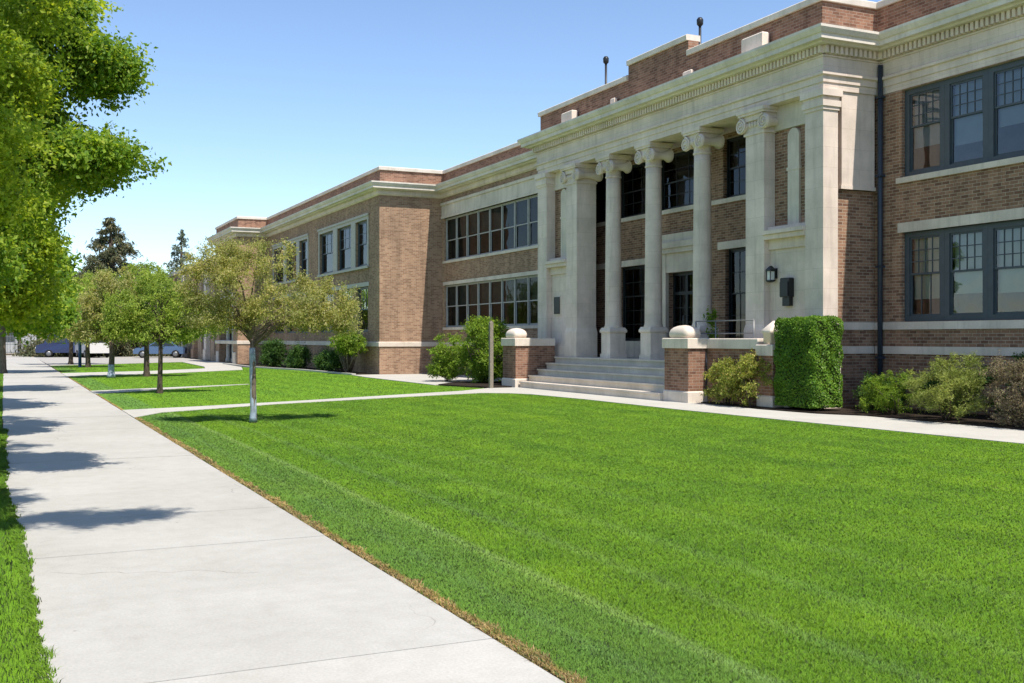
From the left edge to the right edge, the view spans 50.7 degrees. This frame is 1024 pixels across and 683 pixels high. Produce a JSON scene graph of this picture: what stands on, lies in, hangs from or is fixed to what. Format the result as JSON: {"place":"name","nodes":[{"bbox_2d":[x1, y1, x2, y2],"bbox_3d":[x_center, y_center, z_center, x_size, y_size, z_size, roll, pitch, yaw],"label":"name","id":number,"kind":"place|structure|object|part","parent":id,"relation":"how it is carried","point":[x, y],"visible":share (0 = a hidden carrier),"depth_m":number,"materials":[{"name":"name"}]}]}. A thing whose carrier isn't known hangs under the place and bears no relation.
{"place":"outdoors","nodes":[
{"label":"outdoors","id":0,"kind":"place"},
{"bbox_2d":[0,373,44,682],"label":"verge grass","id":1,"kind":"structure","parent":0,"point":[12,566],"depth_m":6.56,"materials":[{"name":"green plant"}]},
{"bbox_2d":[2,353,209,427],"bbox_3d":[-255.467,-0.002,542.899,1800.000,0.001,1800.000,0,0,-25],"label":"ground","id":2,"kind":"structure","parent":0,"point":[12,354],"depth_m":97.45,"materials":[{"name":"soil"}]},
{"bbox_2d":[6,326,21,353],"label":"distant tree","id":3,"kind":"object","parent":2,"relation":"on","point":[18,342],"depth_m":112.67,"materials":[{"name":"green plant"}]},
{"bbox_2d":[6,337,29,352],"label":"fence","id":4,"kind":"object","parent":2,"relation":"on","point":[14,346],"visible":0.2,"depth_m":107.25,"materials":[{"name":"grey metal"}]},
{"bbox_2d":[6,333,40,351],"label":"grey building","id":5,"kind":"structure","parent":2,"relation":"on","point":[9,347],"depth_m":123.50,"materials":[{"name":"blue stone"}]},
{"bbox_2d":[6,333,13,341],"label":"window","id":6,"kind":"structure","parent":5,"relation":"in","point":[11,337],"depth_m":123.42,"materials":[{"name":"glass"}]},
{"bbox_2d":[10,217,171,356],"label":"conifer","id":7,"kind":"object","parent":2,"relation":"on","point":[111,256],"visible":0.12,"depth_m":101.87,"materials":[{"name":"green plant"}]},
{"bbox_2d":[163,229,191,273],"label":"conifer","id":8,"kind":"object","parent":2,"relation":"on","point":[177,249],"visible":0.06,"depth_m":125.30,"materials":[{"name":"green plant"}]},
{"bbox_2d":[156,256,215,360],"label":"wing","id":9,"kind":"structure","parent":2,"relation":"on","point":[204,349],"depth_m":88.22,"materials":[{"name":"brown brick"}]},
{"bbox_2d":[223,363,355,374],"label":"kerb","id":10,"kind":"structure","parent":2,"relation":"on","point":[294,369],"depth_m":56.97,"materials":[{"name":"concrete"}]},
{"bbox_2d":[238,364,371,374],"bbox_3d":[-12.449,1.603,60.469,2.720,0.202,23.580,0,0,-25],"label":"foundation bed","id":11,"kind":"object","parent":2,"relation":"on","point":[284,366],"visible":0.15,"depth_m":60.12,"materials":[{"name":"brown soil"}]},
{"bbox_2d":[256,337,289,366],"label":"shrub","id":12,"kind":"object","parent":11,"relation":"on","point":[271,350],"visible":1,"depth_m":62.27,"materials":[{"name":"green plant"}]},
{"bbox_2d":[282,340,313,368],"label":"shrub","id":13,"kind":"object","parent":11,"relation":"on","point":[298,356],"visible":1,"depth_m":58.73,"materials":[{"name":"green plant"}]},
{"bbox_2d":[312,345,343,370],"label":"shrub","id":14,"kind":"object","parent":11,"relation":"on","point":[327,360],"visible":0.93,"depth_m":54.63,"materials":[{"name":"green plant"}]},
{"bbox_2d":[327,329,366,372],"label":"shrub","id":15,"kind":"object","parent":11,"relation":"on","point":[343,347],"visible":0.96,"depth_m":51.21,"materials":[{"name":"green plant"}]},
{"bbox_2d":[530,338,554,374],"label":"wall","id":16,"kind":"structure","parent":2,"relation":"on","point":[542,351],"depth_m":37.63,"materials":[{"name":"red brick"}]},
{"bbox_2d":[206,0,1023,416],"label":"school building","id":17,"kind":"structure","parent":2,"relation":"on","point":[856,166],"depth_m":30.18,"materials":[{"name":"brown brick"}]},
{"bbox_2d":[276,248,282,282],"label":"window","id":18,"kind":"structure","parent":17,"relation":"in","point":[280,250],"depth_m":69.34,"materials":[{"name":"black glass"}]},
{"bbox_2d":[276,298,283,332],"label":"window","id":19,"kind":"structure","parent":17,"relation":"in","point":[278,329],"depth_m":68.98,"materials":[{"name":"black glass"}]},
{"bbox_2d":[288,243,295,280],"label":"window","id":20,"kind":"structure","parent":17,"relation":"in","point":[294,257],"depth_m":66.05,"materials":[{"name":"black glass"}]},
{"bbox_2d":[288,297,296,332],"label":"window","id":21,"kind":"structure","parent":17,"relation":"in","point":[291,330],"depth_m":66.23,"materials":[{"name":"black glass"}]},
{"bbox_2d":[302,240,306,276],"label":"window","id":22,"kind":"structure","parent":17,"relation":"in","point":[304,243],"depth_m":63.47,"materials":[{"name":"black glass"}]},
{"bbox_2d":[322,231,332,273],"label":"window","id":23,"kind":"structure","parent":17,"relation":"in","point":[327,239],"depth_m":58.96,"materials":[{"name":"grey glass"}]},
{"bbox_2d":[322,293,333,332],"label":"window","id":24,"kind":"structure","parent":17,"relation":"in","point":[328,299],"depth_m":58.60,"materials":[{"name":"grey glass"}]},
{"bbox_2d":[340,225,350,269],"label":"window","id":25,"kind":"structure","parent":17,"relation":"in","point":[345,233],"depth_m":55.85,"materials":[{"name":"grey glass"}]},
{"bbox_2d":[340,289,351,331],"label":"window","id":26,"kind":"structure","parent":17,"relation":"in","point":[347,289],"depth_m":55.37,"materials":[{"name":"grey glass"}]},
{"bbox_2d":[358,220,366,266],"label":"window","id":27,"kind":"structure","parent":17,"relation":"in","point":[362,226],"depth_m":53.20,"materials":[{"name":"grey glass"}]},
{"bbox_2d":[358,286,367,331],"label":"window","id":28,"kind":"structure","parent":17,"relation":"in","point":[363,297],"depth_m":53.07,"materials":[{"name":"glass"}]},
{"bbox_2d":[446,216,455,260],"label":"window","id":29,"kind":"structure","parent":17,"relation":"in","point":[450,222],"depth_m":51.04,"materials":[{"name":"black glass"}]},
{"bbox_2d":[446,284,455,326],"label":"window","id":30,"kind":"structure","parent":17,"relation":"in","point":[450,289],"depth_m":51.05,"materials":[{"name":"black glass"}]},
{"bbox_2d":[456,213,466,258],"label":"window","id":31,"kind":"structure","parent":17,"relation":"in","point":[461,220],"depth_m":49.86,"materials":[{"name":"glass"}]},
{"bbox_2d":[456,283,466,326],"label":"window","id":32,"kind":"structure","parent":17,"relation":"in","point":[461,289],"depth_m":49.90,"materials":[{"name":"black glass"}]},
{"bbox_2d":[467,210,477,256],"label":"window","id":33,"kind":"structure","parent":17,"relation":"in","point":[472,217],"depth_m":48.69,"materials":[{"name":"black glass"}]},
{"bbox_2d":[467,282,477,325],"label":"window","id":34,"kind":"structure","parent":17,"relation":"in","point":[472,288],"depth_m":48.75,"materials":[{"name":"black glass"}]},
{"bbox_2d":[478,207,488,254],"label":"window","id":35,"kind":"structure","parent":17,"relation":"in","point":[483,214],"depth_m":47.57,"materials":[{"name":"black glass"}]},
{"bbox_2d":[478,281,488,319],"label":"window","id":36,"kind":"structure","parent":17,"relation":"in","point":[483,286],"depth_m":47.58,"materials":[{"name":"black glass"}]},
{"bbox_2d":[489,204,501,252],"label":"window","id":37,"kind":"structure","parent":17,"relation":"in","point":[495,212],"depth_m":46.41,"materials":[{"name":"black glass"}]},
{"bbox_2d":[489,279,501,323],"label":"window","id":38,"kind":"structure","parent":17,"relation":"in","point":[495,286],"depth_m":46.43,"materials":[{"name":"black glass"}]},
{"bbox_2d":[502,201,513,250],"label":"window","id":39,"kind":"structure","parent":17,"relation":"in","point":[507,208],"depth_m":45.27,"materials":[{"name":"glass"}]},
{"bbox_2d":[502,278,513,325],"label":"window","id":40,"kind":"structure","parent":17,"relation":"in","point":[508,283],"depth_m":45.28,"materials":[{"name":"black glass"}]},
{"bbox_2d":[514,197,527,248],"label":"window","id":41,"kind":"structure","parent":17,"relation":"in","point":[520,205],"depth_m":44.14,"materials":[{"name":"glass"}]},
{"bbox_2d":[514,276,527,325],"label":"window","id":42,"kind":"structure","parent":17,"relation":"in","point":[520,283],"depth_m":44.15,"materials":[{"name":"black glass"}]},
{"bbox_2d":[528,194,537,245],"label":"window","id":43,"kind":"structure","parent":17,"relation":"in","point":[532,200],"depth_m":43.14,"materials":[{"name":"glass"}]},
{"bbox_2d":[528,275,537,324],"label":"window","id":44,"kind":"structure","parent":17,"relation":"in","point":[533,279],"depth_m":43.15,"materials":[{"name":"black glass"}]},
{"bbox_2d":[596,173,605,222],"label":"window","id":45,"kind":"structure","parent":17,"relation":"in","point":[600,186],"depth_m":38.31,"materials":[{"name":"black glass"}]},
{"bbox_2d":[621,162,645,217],"bbox_3d":[4.195,-5.042,36.080,0.090,1.746,1.946,0,0,-25],"label":"window","id":46,"kind":"structure","parent":17,"relation":"in","point":[633,184],"depth_m":36.31,"materials":[{"name":"glass"}]},
{"bbox_2d":[623,265,644,340],"bbox_3d":[4.195,-1.267,36.093,0.090,2.496,1.746,0,0,-25],"label":"window","id":47,"kind":"structure","parent":17,"relation":"in","point":[633,277],"depth_m":36.32,"materials":[{"name":"black glass"}]},
{"bbox_2d":[662,149,693,210],"bbox_3d":[5.323,-5.034,33.683,0.090,1.746,2.246,0,0,-25],"label":"window","id":48,"kind":"structure","parent":17,"relation":"in","point":[678,174],"depth_m":33.89,"materials":[{"name":"glass"}]},
{"bbox_2d":[673,271,692,327],"bbox_3d":[5.419,-0.809,33.493,0.150,2.700,1.500,0,0,-25],"label":"door","id":49,"kind":"structure","parent":17,"relation":"in","point":[682,281],"depth_m":33.71,"materials":[{"name":"black paint"}]},
{"bbox_2d":[702,305,718,355],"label":"potted plant","id":50,"kind":"object","parent":17,"relation":"on","point":[712,316],"visible":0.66,"depth_m":29.04,"materials":[{"name":"green plant"}]},
{"bbox_2d":[727,135,745,197],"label":"window","id":51,"kind":"structure","parent":17,"relation":"in","point":[736,146],"depth_m":31.21,"materials":[{"name":"glass"}]},
{"bbox_2d":[729,247,745,337],"bbox_3d":[6.633,-1.065,30.913,0.090,3.226,1.296,0,0,-25],"label":"window","id":52,"kind":"structure","parent":17,"relation":"in","point":[737,257],"depth_m":31.19,"materials":[{"name":"black glass"}]},
{"bbox_2d":[905,80,944,176],"bbox_3d":[9.673,-4.922,25.181,0.161,2.076,1.196,0,0,-25],"label":"window","id":53,"kind":"structure","parent":17,"relation":"in","point":[929,105],"depth_m":25.25,"materials":[{"name":"glass"}]},
{"bbox_2d":[905,228,944,321],"bbox_3d":[9.673,-1.527,25.192,0.161,2.106,1.196,0,0,-25],"label":"window","id":54,"kind":"structure","parent":17,"relation":"in","point":[929,250],"depth_m":25.26,"materials":[{"name":"grey glass"}]},
{"bbox_2d":[944,223,987,320],"bbox_3d":[10.184,-1.523,24.106,0.161,2.106,1.196,0,0,-25],"label":"window","id":55,"kind":"structure","parent":17,"relation":"in","point":[971,241],"depth_m":24.17,"materials":[{"name":"grey glass"}]},
{"bbox_2d":[945,68,987,169],"bbox_3d":[10.184,-4.918,24.095,0.161,2.076,1.196,0,0,-25],"label":"window","id":56,"kind":"structure","parent":17,"relation":"in","point":[971,89],"depth_m":24.18,"materials":[{"name":"blue glass"}]},
{"bbox_2d":[988,58,1023,161],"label":"window","id":57,"kind":"structure","parent":17,"relation":"in","point":[1011,74],"depth_m":23.24,"materials":[{"name":"grey metal"}]},
{"bbox_2d":[988,219,1023,319],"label":"window","id":58,"kind":"structure","parent":17,"relation":"in","point":[1011,233],"depth_m":23.25,"materials":[{"name":"grey glass"}]},
{"bbox_2d":[6,355,207,366],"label":"road","id":59,"kind":"structure","parent":0,"point":[57,361],"depth_m":81.77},
{"bbox_2d":[35,335,83,356],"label":"parked car","id":60,"kind":"object","parent":59,"relation":"on","point":[49,349],"visible":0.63,"depth_m":95.05,"materials":[{"name":"paint"}]},
{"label":"windows","id":61,"kind":"part","parent":60,"relation":"part of","materials":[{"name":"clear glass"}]},
{"bbox_2d":[75,338,108,357],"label":"parked van","id":62,"kind":"object","parent":59,"relation":"on","point":[99,348],"visible":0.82,"depth_m":92.59,"materials":[{"name":"paint"}]},
{"bbox_2d":[133,342,186,357],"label":"parked car","id":63,"kind":"object","parent":59,"relation":"on","point":[174,351],"visible":0.78,"depth_m":92.24,"materials":[{"name":"paint"}]},
{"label":"windows","id":64,"kind":"part","parent":63,"relation":"part of","materials":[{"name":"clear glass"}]},
{"bbox_2d":[62,361,242,376],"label":"entrance path","id":65,"kind":"structure","parent":0,"point":[208,366],"depth_m":56.45,"materials":[{"name":"concrete"}]},
{"bbox_2d":[91,384,248,393],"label":"side path","id":66,"kind":"structure","parent":0,"point":[118,390],"depth_m":35.67,"materials":[{"name":"concrete"}]},
{"bbox_2d":[52,362,480,409],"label":"lawn grass","id":67,"kind":"structure","parent":0,"point":[225,379],"depth_m":38.81,"materials":[{"name":"green plant"}]},
{"bbox_2d":[2,358,564,682],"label":"sidewalk","id":68,"kind":"structure","parent":0,"point":[158,558],"depth_m":7.61,"materials":[{"name":"concrete"}]},
{"bbox_2d":[0,428,61,682],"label":"verge edge grass","id":69,"kind":"structure","parent":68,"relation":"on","point":[43,668],"depth_m":7.81,"materials":[{"name":"green plant"}]},
{"bbox_2d":[135,418,586,682],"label":"dry edge grass","id":70,"kind":"structure","parent":0,"point":[439,601],"depth_m":7.42,"materials":[{"name":"brown plant"}]},
{"bbox_2d":[354,374,501,384],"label":"pavement","id":71,"kind":"structure","parent":0,"point":[420,378],"depth_m":45.25,"materials":[{"name":"concrete"}]},
{"bbox_2d":[425,333,463,381],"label":"shrub","id":72,"kind":"object","parent":71,"relation":"on","point":[447,364],"visible":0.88,"depth_m":41.81,"materials":[{"name":"green plant"}]},
{"bbox_2d":[46,0,880,276],"label":"sky","id":73,"kind":"structure","parent":0,"point":[258,108],"materials":[{"name":"blue"}]},
{"bbox_2d":[0,360,1023,682],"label":"lawn","id":74,"kind":"structure","parent":0,"point":[226,402],"depth_m":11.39,"materials":[{"name":"green plant"}]},
{"bbox_2d":[0,200,81,335],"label":"street tree","id":75,"kind":"object","parent":74,"relation":"on","point":[46,322],"visible":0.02,"depth_m":26.18,"materials":[{"name":"green plant"}]},
{"bbox_2d":[0,235,85,346],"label":"street tree","id":76,"kind":"object","parent":74,"relation":"on","point":[65,261],"visible":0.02,"depth_m":34.70,"materials":[{"name":"green plant"}]},
{"bbox_2d":[0,279,85,373],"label":"street tree","id":77,"kind":"object","parent":74,"relation":"on","point":[3,367],"visible":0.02,"depth_m":51.96,"materials":[{"name":"green plant"}]},
{"bbox_2d":[0,0,106,262],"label":"street tree","id":78,"kind":"object","parent":74,"relation":"on","point":[17,98],"visible":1,"depth_m":9.04,"materials":[{"name":"green plant"}]},
{"bbox_2d":[0,0,124,329],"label":"street tree","id":79,"kind":"object","parent":74,"relation":"on","point":[17,309],"visible":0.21,"depth_m":18.08,"materials":[{"name":"green plant"}]},
{"bbox_2d":[33,274,117,364],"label":"lawn tree","id":80,"kind":"object","parent":74,"relation":"on","point":[70,361],"visible":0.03,"depth_m":69.42,"materials":[{"name":"green plant"}]},
{"bbox_2d":[78,340,81,366],"bbox_3d":[-25.416,0.554,63.526,0.180,2.080,0.200,0,0,-25],"label":"bollard","id":81,"kind":"object","parent":74,"relation":"on","point":[79,354],"visible":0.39,"depth_m":63.46,"materials":[{"name":"metal"}]},
{"bbox_2d":[0,0,171,301],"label":"street tree","id":82,"kind":"object","parent":74,"relation":"on","point":[108,69],"visible":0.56,"depth_m":12.49,"materials":[{"name":"green plant"}]},
{"bbox_2d":[52,270,126,366],"bbox_3d":[-24.858,-1.285,63.283,6.473,6.058,4.416,0,0,-25],"label":"lawn tree","id":83,"kind":"object","parent":74,"relation":"on","point":[87,349],"visible":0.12,"depth_m":62.96,"materials":[{"name":"green plant"}]},
{"bbox_2d":[64,266,142,377],"bbox_3d":[-17.460,-0.779,46.515,3.847,5.157,3.477,0,0,15],"label":"lawn tree","id":84,"kind":"object","parent":74,"relation":"on","point":[90,302],"visible":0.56,"depth_m":46.00,"materials":[{"name":"green plant"}]},
{"bbox_2d":[78,257,204,376],"bbox_3d":[-16.323,-0.968,47.976,5.549,5.525,3.735,0,0,-25],"label":"lawn tree","id":85,"kind":"object","parent":74,"relation":"on","point":[146,372],"visible":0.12,"depth_m":47.89,"materials":[{"name":"green plant"}]},
{"bbox_2d":[93,265,228,393],"bbox_3d":[-10.834,-0.274,33.501,2.688,4.230,3.883,0,0,43],"label":"lawn tree","id":86,"kind":"object","parent":74,"relation":"on","point":[129,321],"visible":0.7,"depth_m":33.07,"materials":[{"name":"green plant"}]},
{"bbox_2d":[169,234,365,422],"bbox_3d":[-4.890,-0.163,22.034,4.125,4.083,2.229,0,0,-25],"label":"lawn tree","id":87,"kind":"object","parent":74,"relation":"on","point":[304,315],"visible":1,"depth_m":21.69,"materials":[{"name":"green plant"}]},
{"bbox_2d":[122,387,1023,443],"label":"paths","id":88,"kind":"structure","parent":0,"point":[1016,436],"depth_m":24.00,"materials":[{"name":"concrete"}]},
{"bbox_2d":[489,321,492,387],"bbox_3d":[-0.710,0.536,36.647,0.120,2.490,0.120,0,0,-25],"label":"post","id":89,"kind":"object","parent":88,"relation":"on","point":[490,354],"visible":0.86,"depth_m":36.60,"materials":[{"name":"grey metal"}]},
{"bbox_2d":[662,325,707,402],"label":"brick pier","id":90,"kind":"structure","parent":88,"relation":"on","point":[685,346],"depth_m":28.47,"materials":[{"name":"brick"}]},
{"bbox_2d":[438,381,1023,429],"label":"planting bed","id":91,"kind":"object","parent":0,"point":[976,420],"visible":0.32,"depth_m":23.89,"materials":[{"name":"brown soil"}]},
{"bbox_2d":[452,315,509,382],"bbox_3d":[-0.924,0.257,40.562,2.654,2.711,3.450,0,0,-7],"label":"shrub","id":92,"kind":"object","parent":91,"relation":"on","point":[476,364],"visible":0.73,"depth_m":40.02,"materials":[{"name":"green plant"}]},
{"bbox_2d":[501,328,531,386],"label":"brick pier","id":93,"kind":"structure","parent":91,"relation":"on","point":[516,343],"depth_m":37.38,"materials":[{"name":"brick"}]},
{"bbox_2d":[699,356,750,403],"bbox_3d":[5.435,0.998,27.366,1.034,1.284,1.715,0,0,-25],"label":"shrub","id":94,"kind":"object","parent":91,"relation":"on","point":[726,364],"visible":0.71,"depth_m":27.38,"materials":[{"name":"green plant"}]},
{"bbox_2d":[707,338,762,405],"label":"wall","id":95,"kind":"structure","parent":91,"relation":"on","point":[722,348],"depth_m":27.53,"materials":[{"name":"red brick"}]},
{"bbox_2d":[714,348,772,405],"bbox_3d":[5.849,0.901,26.628,1.261,1.492,1.930,0,0,-25],"label":"shrub","id":96,"kind":"object","parent":91,"relation":"on","point":[746,368],"visible":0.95,"depth_m":26.45,"materials":[{"name":"green plant"}]},
{"bbox_2d":[755,321,783,406],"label":"brick pier","id":97,"kind":"structure","parent":91,"relation":"on","point":[765,349],"depth_m":26.19,"materials":[{"name":"brick"}]},
{"bbox_2d":[773,315,843,410],"bbox_3d":[6.930,0.515,25.298,1.074,2.272,1.638,0,0,-25],"label":"hedge","id":98,"kind":"object","parent":91,"relation":"on","point":[808,357],"visible":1,"depth_m":24.79,"materials":[{"name":"green plant"}]},
{"bbox_2d":[852,370,912,411],"bbox_3d":[8.376,1.161,24.753,1.292,0.982,1.653,0,0,-25],"label":"shrub","id":99,"kind":"object","parent":91,"relation":"on","point":[857,390],"visible":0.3,"depth_m":24.58,"materials":[{"name":"green plant"}]},
{"bbox_2d":[852,368,925,414],"bbox_3d":[8.259,1.116,23.544,1.118,1.082,1.725,0,0,-25],"label":"shrub","id":100,"kind":"object","parent":91,"relation":"on","point":[884,391],"visible":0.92,"depth_m":23.64,"materials":[{"name":"green plant"}]},
{"bbox_2d":[914,369,975,414],"bbox_3d":[9.569,1.106,23.731,1.017,1.093,1.539,0,0,-25],"label":"shrub","id":101,"kind":"object","parent":91,"relation":"on","point":[930,382],"visible":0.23,"depth_m":23.68,"materials":[{"name":"green plant"}]},
{"bbox_2d":[900,350,990,420],"bbox_3d":[8.773,0.908,21.970,1.657,1.498,2.149,0,0,-25],"label":"shrub","id":102,"kind":"object","parent":91,"relation":"on","point":[964,381],"visible":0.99,"depth_m":21.74,"materials":[{"name":"green plant"}]},
{"bbox_2d":[968,351,1023,416],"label":"shrub","id":103,"kind":"object","parent":91,"relation":"on","point":[1017,356],"visible":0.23,"depth_m":22.23,"materials":[{"name":"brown plant"}]},
{"bbox_2d":[977,349,1023,426],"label":"shrub","id":104,"kind":"object","parent":91,"relation":"on","point":[1016,369],"visible":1,"depth_m":20.39,"materials":[{"name":"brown plant"}]}
]}

